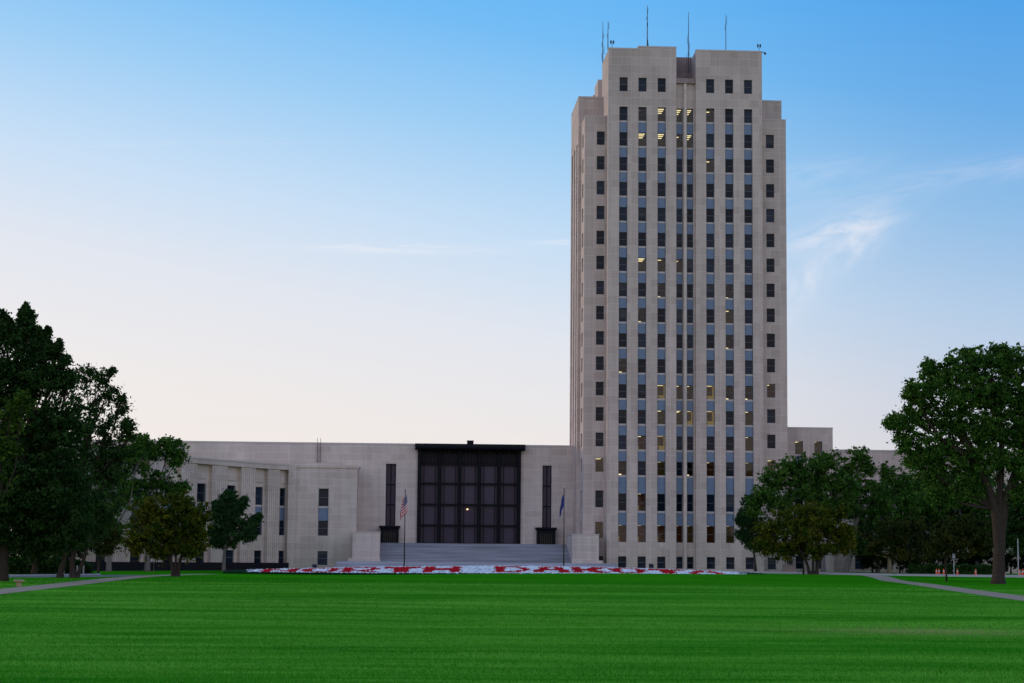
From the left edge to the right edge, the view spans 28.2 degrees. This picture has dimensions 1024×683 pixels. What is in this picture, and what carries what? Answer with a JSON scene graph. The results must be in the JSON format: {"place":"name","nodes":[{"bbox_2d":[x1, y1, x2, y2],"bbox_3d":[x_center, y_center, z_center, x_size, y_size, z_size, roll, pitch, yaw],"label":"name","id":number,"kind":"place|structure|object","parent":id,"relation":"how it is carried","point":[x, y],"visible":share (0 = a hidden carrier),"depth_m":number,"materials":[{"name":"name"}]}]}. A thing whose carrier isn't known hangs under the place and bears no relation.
{"place":"outdoors","nodes":[
{"label":"outdoors","id":0,"kind":"place"},
{"bbox_2d":[9,575,144,576],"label":"road","id":1,"kind":"structure","parent":0,"point":[82,576],"depth_m":179.40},
{"bbox_2d":[0,574,202,593],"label":"path","id":2,"kind":"structure","parent":0,"point":[34,587],"depth_m":126.96,"materials":[{"name":"concrete"}]},
{"bbox_2d":[0,558,1023,682],"bbox_3d":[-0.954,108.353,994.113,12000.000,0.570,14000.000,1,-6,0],"label":"lawn","id":3,"kind":"structure","parent":0,"point":[787,580],"depth_m":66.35,"materials":[{"name":"green plant"}]},
{"bbox_2d":[13,580,23,586],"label":"stone bench","id":4,"kind":"object","parent":3,"relation":"on","point":[18,582],"visible":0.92,"depth_m":116.78,"materials":[{"name":"stone"}]},
{"bbox_2d":[0,389,43,510],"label":"shade tree","id":5,"kind":"object","parent":3,"relation":"on","point":[10,448],"visible":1,"depth_m":128.94,"materials":[{"name":"green plant"}]},
{"bbox_2d":[9,558,86,573],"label":"hedge","id":6,"kind":"object","parent":3,"relation":"on","point":[43,569],"visible":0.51,"depth_m":197.49,"materials":[{"name":"green plant"}]},
{"bbox_2d":[0,301,101,580],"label":"shade tree","id":7,"kind":"object","parent":3,"relation":"on","point":[44,457],"visible":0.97,"depth_m":140.46,"materials":[{"name":"green plant"}]},
{"bbox_2d":[9,574,100,575],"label":"kerb","id":8,"kind":"structure","parent":3,"relation":"on","point":[45,574],"depth_m":183.71,"materials":[{"name":"concrete"}]},
{"bbox_2d":[9,445,112,573],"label":"shade tree","id":9,"kind":"object","parent":3,"relation":"on","point":[12,556],"visible":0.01,"depth_m":192.13,"materials":[{"name":"green plant"}]},
{"bbox_2d":[29,363,138,577],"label":"shade tree","id":10,"kind":"object","parent":3,"relation":"on","point":[102,461],"visible":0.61,"depth_m":166.22,"materials":[{"name":"green plant"}]},
{"bbox_2d":[77,563,94,573],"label":"hedge","id":11,"kind":"object","parent":3,"relation":"on","point":[88,568],"visible":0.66,"depth_m":196.60,"materials":[{"name":"green plant"}]},
{"bbox_2d":[77,513,124,572],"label":"crabapple tree","id":12,"kind":"object","parent":3,"relation":"on","point":[106,545],"visible":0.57,"depth_m":216.80,"materials":[{"name":"green plant"}]},
{"bbox_2d":[91,428,156,570],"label":"shade tree","id":13,"kind":"object","parent":3,"relation":"on","point":[143,444],"visible":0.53,"depth_m":239.21,"materials":[{"name":"green plant"}]},
{"bbox_2d":[131,434,192,570],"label":"shade tree","id":14,"kind":"object","parent":3,"relation":"on","point":[170,445],"visible":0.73,"depth_m":244.44,"materials":[{"name":"green plant"}]},
{"bbox_2d":[117,489,216,576],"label":"crabapple tree","id":15,"kind":"object","parent":3,"relation":"on","point":[182,534],"visible":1,"depth_m":182.97,"materials":[{"name":"green plant"}]},
{"bbox_2d":[57,447,360,570],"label":"curved wing","id":16,"kind":"structure","parent":3,"relation":"on","point":[294,503],"depth_m":279.24,"materials":[{"name":"beige stone"}]},
{"bbox_2d":[130,552,138,561],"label":"window","id":17,"kind":"structure","parent":16,"relation":"in","point":[131,558],"depth_m":252.02,"materials":[{"name":"glass"}]},
{"bbox_2d":[195,551,202,561],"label":"window","id":18,"kind":"structure","parent":16,"relation":"in","point":[197,558],"depth_m":265.66,"materials":[{"name":"glass"}]},
{"bbox_2d":[226,550,232,561],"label":"window","id":19,"kind":"structure","parent":16,"relation":"in","point":[229,553],"depth_m":271.77,"materials":[{"name":"glass"}]},
{"bbox_2d":[254,550,260,562],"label":"window","id":20,"kind":"structure","parent":16,"relation":"in","point":[257,553],"depth_m":276.79,"materials":[{"name":"glass"}]},
{"bbox_2d":[279,551,283,562],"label":"window","id":21,"kind":"structure","parent":16,"relation":"in","point":[281,553],"depth_m":280.53,"materials":[{"name":"glass"}]},
{"bbox_2d":[317,551,327,564],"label":"window","id":22,"kind":"structure","parent":16,"relation":"in","point":[322,555],"depth_m":280.73,"materials":[{"name":"glass"}]},
{"bbox_2d":[205,489,264,570],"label":"maple tree","id":23,"kind":"object","parent":3,"relation":"on","point":[228,506],"visible":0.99,"depth_m":252.72,"materials":[{"name":"green plant"}]},
{"bbox_2d":[42,440,573,565],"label":"entrance hall","id":24,"kind":"structure","parent":3,"relation":"on","point":[470,492],"depth_m":289.82,"materials":[{"name":"stone"}]},
{"bbox_2d":[385,464,395,525],"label":"slit window","id":25,"kind":"structure","parent":24,"relation":"in","point":[390,508],"depth_m":289.58,"materials":[{"name":"black glass"}]},
{"bbox_2d":[542,466,551,526],"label":"slit window","id":26,"kind":"structure","parent":24,"relation":"in","point":[546,475],"depth_m":290.78,"materials":[{"name":"black glass"}]},
{"bbox_2d":[335,531,617,567],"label":"staircase","id":27,"kind":"structure","parent":3,"relation":"on","point":[369,549],"depth_m":275.81,"materials":[{"name":"stone"}]},
{"bbox_2d":[223,565,767,574],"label":"flower bed","id":28,"kind":"object","parent":3,"relation":"on","point":[416,570],"visible":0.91,"depth_m":230.32,"materials":[{"name":"white plant"}]},
{"bbox_2d":[563,486,564,565],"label":"flagpole","id":29,"kind":"object","parent":3,"relation":"on","point":[563,524],"visible":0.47,"depth_m":255.00,"materials":[{"name":"metal"}]},
{"bbox_2d":[559,495,563,515],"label":"blue flag","id":30,"kind":"object","parent":29,"relation":"hanging from","point":[562,504],"visible":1,"depth_m":255.13,"materials":[{"name":"fabric"}]},
{"bbox_2d":[569,46,787,571],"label":"office tower","id":31,"kind":"structure","parent":3,"relation":"on","point":[678,439],"depth_m":282.87,"materials":[{"name":"stone"}]},
{"bbox_2d":[595,458,602,471],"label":"window","id":32,"kind":"structure","parent":31,"relation":"in","point":[598,461],"depth_m":285.36,"materials":[{"name":"glass"}]},
{"bbox_2d":[595,490,602,507],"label":"window","id":33,"kind":"structure","parent":31,"relation":"in","point":[598,493],"depth_m":280.73,"materials":[{"name":"glass"}]},
{"bbox_2d":[595,522,602,538],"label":"window","id":34,"kind":"structure","parent":31,"relation":"in","point":[598,525],"depth_m":284.46,"materials":[{"name":"glass"}]},
{"bbox_2d":[596,206,603,218],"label":"window","id":35,"kind":"structure","parent":31,"relation":"in","point":[600,209],"depth_m":284.98,"materials":[{"name":"glass"}]},
{"bbox_2d":[596,231,603,243],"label":"window","id":36,"kind":"structure","parent":31,"relation":"in","point":[599,234],"depth_m":284.60,"materials":[{"name":"glass"}]},
{"bbox_2d":[596,256,603,268],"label":"window","id":37,"kind":"structure","parent":31,"relation":"in","point":[599,259],"depth_m":284.25,"materials":[{"name":"glass"}]},
{"bbox_2d":[596,281,603,294],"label":"window","id":38,"kind":"structure","parent":31,"relation":"in","point":[599,284],"depth_m":283.84,"materials":[{"name":"glass"}]},
{"bbox_2d":[596,306,603,319],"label":"window","id":39,"kind":"structure","parent":31,"relation":"in","point":[599,309],"depth_m":283.49,"materials":[{"name":"glass"}]},
{"bbox_2d":[596,331,603,344],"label":"window","id":40,"kind":"structure","parent":31,"relation":"in","point":[599,334],"depth_m":283.07,"materials":[{"name":"glass"}]},
{"bbox_2d":[596,356,603,369],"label":"window","id":41,"kind":"structure","parent":31,"relation":"in","point":[599,359],"depth_m":282.73,"materials":[{"name":"glass"}]},
{"bbox_2d":[596,382,603,395],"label":"window","id":42,"kind":"structure","parent":31,"relation":"in","point":[599,385],"depth_m":282.32,"materials":[{"name":"glass"}]},
{"bbox_2d":[596,407,603,420],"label":"window","id":43,"kind":"structure","parent":31,"relation":"in","point":[599,410],"depth_m":281.97,"materials":[{"name":"glass"}]},
{"bbox_2d":[596,433,603,446],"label":"window","id":44,"kind":"structure","parent":31,"relation":"in","point":[599,436],"depth_m":281.56,"materials":[{"name":"glass"}]},
{"bbox_2d":[597,156,603,169],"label":"window","id":45,"kind":"structure","parent":31,"relation":"in","point":[600,159],"depth_m":285.71,"materials":[{"name":"glass"}]},
{"bbox_2d":[597,181,603,194],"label":"window","id":46,"kind":"structure","parent":31,"relation":"in","point":[600,184],"depth_m":285.36,"materials":[{"name":"glass"}]},
{"bbox_2d":[597,132,604,144],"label":"window","id":47,"kind":"structure","parent":31,"relation":"in","point":[600,135],"depth_m":286.06,"materials":[{"name":"glass"}]},
{"bbox_2d":[618,556,625,567],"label":"window","id":48,"kind":"structure","parent":31,"relation":"in","point":[621,559],"depth_m":277.80,"materials":[{"name":"glass"}]},
{"bbox_2d":[619,78,627,90],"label":"window","id":49,"kind":"structure","parent":31,"relation":"in","point":[623,84],"depth_m":284.88,"materials":[{"name":"glass"}]},
{"bbox_2d":[637,556,645,568],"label":"window","id":50,"kind":"structure","parent":31,"relation":"in","point":[641,560],"depth_m":277.94,"materials":[{"name":"glass"}]},
{"bbox_2d":[638,78,645,91],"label":"window","id":51,"kind":"structure","parent":31,"relation":"in","point":[641,81],"depth_m":285.02,"materials":[{"name":"glass"}]},
{"bbox_2d":[647,5,648,45],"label":"antenna mast","id":52,"kind":"object","parent":31,"relation":"on","point":[647,26],"visible":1,"depth_m":287.16,"materials":[{"name":"metal"}]},
{"bbox_2d":[657,557,664,568],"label":"window","id":53,"kind":"structure","parent":31,"relation":"in","point":[660,560],"depth_m":278.07,"materials":[{"name":"glass"}]},
{"bbox_2d":[658,78,665,91],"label":"window","id":54,"kind":"structure","parent":31,"relation":"in","point":[661,81],"depth_m":285.16,"materials":[{"name":"glass"}]},
{"bbox_2d":[676,557,682,568],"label":"window","id":55,"kind":"structure","parent":31,"relation":"in","point":[679,560],"depth_m":278.75,"materials":[{"name":"glass"}]},
{"bbox_2d":[686,12,690,73],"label":"antenna mast","id":56,"kind":"object","parent":31,"relation":"on","point":[688,49],"visible":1,"depth_m":286.48,"materials":[{"name":"metal"}]},
{"bbox_2d":[687,557,692,568],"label":"window","id":57,"kind":"structure","parent":31,"relation":"in","point":[689,559],"depth_m":278.82,"materials":[{"name":"glass"}]},
{"bbox_2d":[706,79,713,92],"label":"window","id":58,"kind":"structure","parent":31,"relation":"in","point":[709,83],"depth_m":285.50,"materials":[{"name":"glass"}]},
{"bbox_2d":[707,557,714,568],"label":"window","id":59,"kind":"structure","parent":31,"relation":"in","point":[710,560],"depth_m":278.41,"materials":[{"name":"glass"}]},
{"bbox_2d":[725,80,732,93],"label":"window","id":60,"kind":"structure","parent":31,"relation":"in","point":[728,83],"depth_m":285.71,"materials":[{"name":"glass"}]},
{"bbox_2d":[726,557,733,568],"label":"window","id":61,"kind":"structure","parent":31,"relation":"in","point":[729,560],"depth_m":278.62,"materials":[{"name":"glass"}]},
{"bbox_2d":[744,80,751,93],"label":"window","id":62,"kind":"structure","parent":31,"relation":"in","point":[747,83],"depth_m":285.85,"materials":[{"name":"glass"}]},
{"bbox_2d":[746,557,753,569],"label":"window","id":63,"kind":"structure","parent":31,"relation":"in","point":[749,560],"depth_m":278.75,"materials":[{"name":"glass"}]},
{"bbox_2d":[766,135,773,147],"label":"window","id":64,"kind":"structure","parent":31,"relation":"in","point":[769,138],"depth_m":287.39,"materials":[{"name":"glass"}]},
{"bbox_2d":[766,160,773,172],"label":"window","id":65,"kind":"structure","parent":31,"relation":"in","point":[769,163],"depth_m":287.04,"materials":[{"name":"glass"}]},
{"bbox_2d":[766,184,773,197],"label":"window","id":66,"kind":"structure","parent":31,"relation":"in","point":[769,187],"depth_m":286.69,"materials":[{"name":"glass"}]},
{"bbox_2d":[766,209,773,222],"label":"window","id":67,"kind":"structure","parent":31,"relation":"in","point":[769,212],"depth_m":286.27,"materials":[{"name":"glass"}]},
{"bbox_2d":[766,234,773,246],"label":"window","id":68,"kind":"structure","parent":31,"relation":"in","point":[769,237],"depth_m":285.92,"materials":[{"name":"glass"}]},
{"bbox_2d":[766,259,773,271],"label":"window","id":69,"kind":"structure","parent":31,"relation":"in","point":[769,262],"depth_m":285.50,"materials":[{"name":"glass"}]},
{"bbox_2d":[766,284,773,296],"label":"window","id":70,"kind":"structure","parent":31,"relation":"in","point":[770,287],"depth_m":285.16,"materials":[{"name":"glass"}]},
{"bbox_2d":[767,309,774,321],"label":"window","id":71,"kind":"structure","parent":31,"relation":"in","point":[770,312],"depth_m":284.81,"materials":[{"name":"glass"}]},
{"bbox_2d":[767,334,774,346],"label":"window","id":72,"kind":"structure","parent":31,"relation":"in","point":[770,337],"depth_m":284.39,"materials":[{"name":"glass"}]},
{"bbox_2d":[767,359,774,372],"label":"window","id":73,"kind":"structure","parent":31,"relation":"in","point":[770,362],"depth_m":284.04,"materials":[{"name":"glass"}]},
{"bbox_2d":[767,384,774,397],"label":"window","id":74,"kind":"structure","parent":31,"relation":"in","point":[770,387],"depth_m":287.81,"materials":[{"name":"glass"}]},
{"bbox_2d":[767,409,774,422],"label":"window","id":75,"kind":"structure","parent":31,"relation":"in","point":[770,412],"depth_m":283.28,"materials":[{"name":"glass"}]},
{"bbox_2d":[767,435,774,448],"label":"window","id":76,"kind":"structure","parent":31,"relation":"in","point":[770,438],"depth_m":282.87,"materials":[{"name":"glass"}]},
{"bbox_2d":[767,460,774,470],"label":"window","id":77,"kind":"structure","parent":31,"relation":"in","point":[769,462],"depth_m":286.69,"materials":[{"name":"glass"}]},
{"bbox_2d":[768,558,775,569],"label":"window","id":78,"kind":"structure","parent":31,"relation":"in","point":[771,564],"depth_m":281.08,"materials":[{"name":"glass"}]},
{"bbox_2d":[732,493,769,570],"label":"shade tree","id":79,"kind":"object","parent":3,"relation":"on","point":[743,534],"visible":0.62,"depth_m":260.05,"materials":[{"name":"green plant"}]},
{"bbox_2d":[781,555,796,571],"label":"bronze statue","id":80,"kind":"object","parent":3,"relation":"on","point":[788,568],"visible":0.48,"depth_m":268.12,"materials":[{"name":"stone"}]},
{"bbox_2d":[791,537,809,573],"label":"young tree","id":81,"kind":"object","parent":3,"relation":"on","point":[803,571],"visible":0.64,"depth_m":238.37,"materials":[{"name":"green plant"}]},
{"bbox_2d":[742,447,860,571],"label":"shade tree","id":82,"kind":"object","parent":3,"relation":"on","point":[808,485],"visible":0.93,"depth_m":254.86,"materials":[{"name":"green plant"}]},
{"bbox_2d":[748,500,861,574],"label":"crabapple tree","id":83,"kind":"object","parent":3,"relation":"on","point":[800,521],"visible":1,"depth_m":236.56,"materials":[{"name":"green plant"}]},
{"bbox_2d":[788,427,833,571],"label":"side annex","id":84,"kind":"object","parent":3,"relation":"on","point":[808,440],"visible":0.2,"depth_m":288.00,"materials":[{"name":"stone"}]},
{"bbox_2d":[796,556,802,568],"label":"window","id":85,"kind":"structure","parent":84,"relation":"in","point":[799,565],"depth_m":286.27,"materials":[{"name":"glass"}]},
{"bbox_2d":[830,445,904,572],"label":"shade tree","id":86,"kind":"object","parent":3,"relation":"on","point":[855,505],"visible":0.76,"depth_m":267.48,"materials":[{"name":"green plant"}]},
{"bbox_2d":[853,527,886,572],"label":"shrub","id":87,"kind":"object","parent":3,"relation":"on","point":[868,561],"visible":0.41,"depth_m":270.47,"materials":[{"name":"green plant"}]},
{"bbox_2d":[727,571,1023,575],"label":"kerb","id":88,"kind":"structure","parent":3,"relation":"on","point":[877,573],"depth_m":244.10,"materials":[{"name":"concrete"}]},
{"bbox_2d":[850,515,912,572],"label":"shade tree","id":89,"kind":"object","parent":3,"relation":"on","point":[860,547],"visible":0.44,"depth_m":266.74,"materials":[{"name":"green plant"}]},
{"bbox_2d":[740,572,1023,577],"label":"kerb","id":90,"kind":"structure","parent":3,"relation":"on","point":[885,574],"depth_m":230.04,"materials":[{"name":"concrete"}]},
{"bbox_2d":[849,471,935,561],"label":"shade tree","id":91,"kind":"object","parent":3,"relation":"on","point":[861,519],"visible":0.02,"depth_m":283.09,"materials":[{"name":"green plant"}]},
{"bbox_2d":[862,461,924,572],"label":"shade tree","id":92,"kind":"object","parent":3,"relation":"on","point":[900,483],"visible":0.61,"depth_m":272.48,"materials":[{"name":"green plant"}]},
{"bbox_2d":[863,511,942,571],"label":"crabapple tree","id":93,"kind":"object","parent":3,"relation":"on","point":[903,553],"visible":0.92,"depth_m":250.84,"materials":[{"name":"green plant"}]},
{"bbox_2d":[884,518,924,572],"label":"tree","id":94,"kind":"object","parent":3,"relation":"on","point":[900,563],"visible":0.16,"depth_m":273.85,"materials":[{"name":"green plant"}]},
{"bbox_2d":[833,449,1023,573],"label":"wing","id":95,"kind":"structure","parent":3,"relation":"on","point":[881,456],"depth_m":293.31,"materials":[{"name":"beige stone"}]},
{"bbox_2d":[855,555,862,568],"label":"window","id":96,"kind":"structure","parent":95,"relation":"in","point":[857,565],"depth_m":292.13,"materials":[{"name":"glass"}]},
{"bbox_2d":[910,514,955,570],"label":"tree","id":97,"kind":"object","parent":3,"relation":"on","point":[928,534],"visible":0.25,"depth_m":273.85,"materials":[{"name":"green plant"}]},
{"bbox_2d":[906,563,992,574],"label":"hedge","id":98,"kind":"object","parent":3,"relation":"on","point":[964,569],"visible":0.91,"depth_m":249.18,"materials":[{"name":"green plant"}]},
{"bbox_2d":[905,463,996,559],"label":"shade tree","id":99,"kind":"object","parent":3,"relation":"on","point":[940,512],"visible":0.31,"depth_m":277.54,"materials":[{"name":"green plant"}]},
{"bbox_2d":[879,341,1023,583],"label":"elm tree","id":100,"kind":"object","parent":3,"relation":"on","point":[981,390],"visible":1,"depth_m":183.76,"materials":[{"name":"green plant"}]},
{"bbox_2d":[921,513,993,580],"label":"crabapple tree","id":101,"kind":"object","parent":3,"relation":"on","point":[976,541],"visible":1,"depth_m":204.46,"materials":[{"name":"green plant"}]},
{"bbox_2d":[943,512,992,565],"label":"tree","id":102,"kind":"object","parent":3,"relation":"on","point":[972,560],"visible":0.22,"depth_m":274.11,"materials":[{"name":"green plant"}]},
{"bbox_2d":[938,465,1019,563],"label":"shade tree","id":103,"kind":"object","parent":3,"relation":"on","point":[993,480],"visible":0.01,"depth_m":283.18,"materials":[{"name":"green plant"}]},
{"bbox_2d":[981,518,1023,573],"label":"shrub","id":104,"kind":"object","parent":3,"relation":"on","point":[1008,558],"visible":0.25,"depth_m":271.69,"materials":[{"name":"green plant"}]},
{"bbox_2d":[986,480,1023,557],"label":"shade tree","id":105,"kind":"object","parent":3,"relation":"on","point":[1014,523],"visible":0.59,"depth_m":262.61,"materials":[{"name":"green plant"}]},
{"bbox_2d":[1017,539,1018,574],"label":"road sign","id":106,"kind":"object","parent":3,"relation":"on","point":[1018,556],"visible":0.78,"depth_m":236.78,"materials":[{"name":"grey metal"}]},
{"bbox_2d":[0,0,1023,554],"label":"sky","id":107,"kind":"structure","parent":0,"point":[332,221],"materials":[{"name":"blue"}]},
{"bbox_2d":[862,575,1023,600],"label":"path","id":108,"kind":"structure","parent":0,"point":[970,591],"depth_m":145.20,"materials":[{"name":"concrete"}]},
{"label":"drive","id":109,"kind":"structure","parent":0,"visible":0},
{"bbox_2d":[404,487,405,565],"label":"flagpole","id":110,"kind":"object","parent":109,"relation":"on","point":[404,531],"visible":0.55,"depth_m":254.78,"materials":[{"name":"metal"}]},
{"bbox_2d":[400,495,406,519],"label":"striped flag","id":111,"kind":"object","parent":110,"relation":"hanging from","point":[403,511],"visible":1,"depth_m":255.08,"materials":[{"name":"fabric"}]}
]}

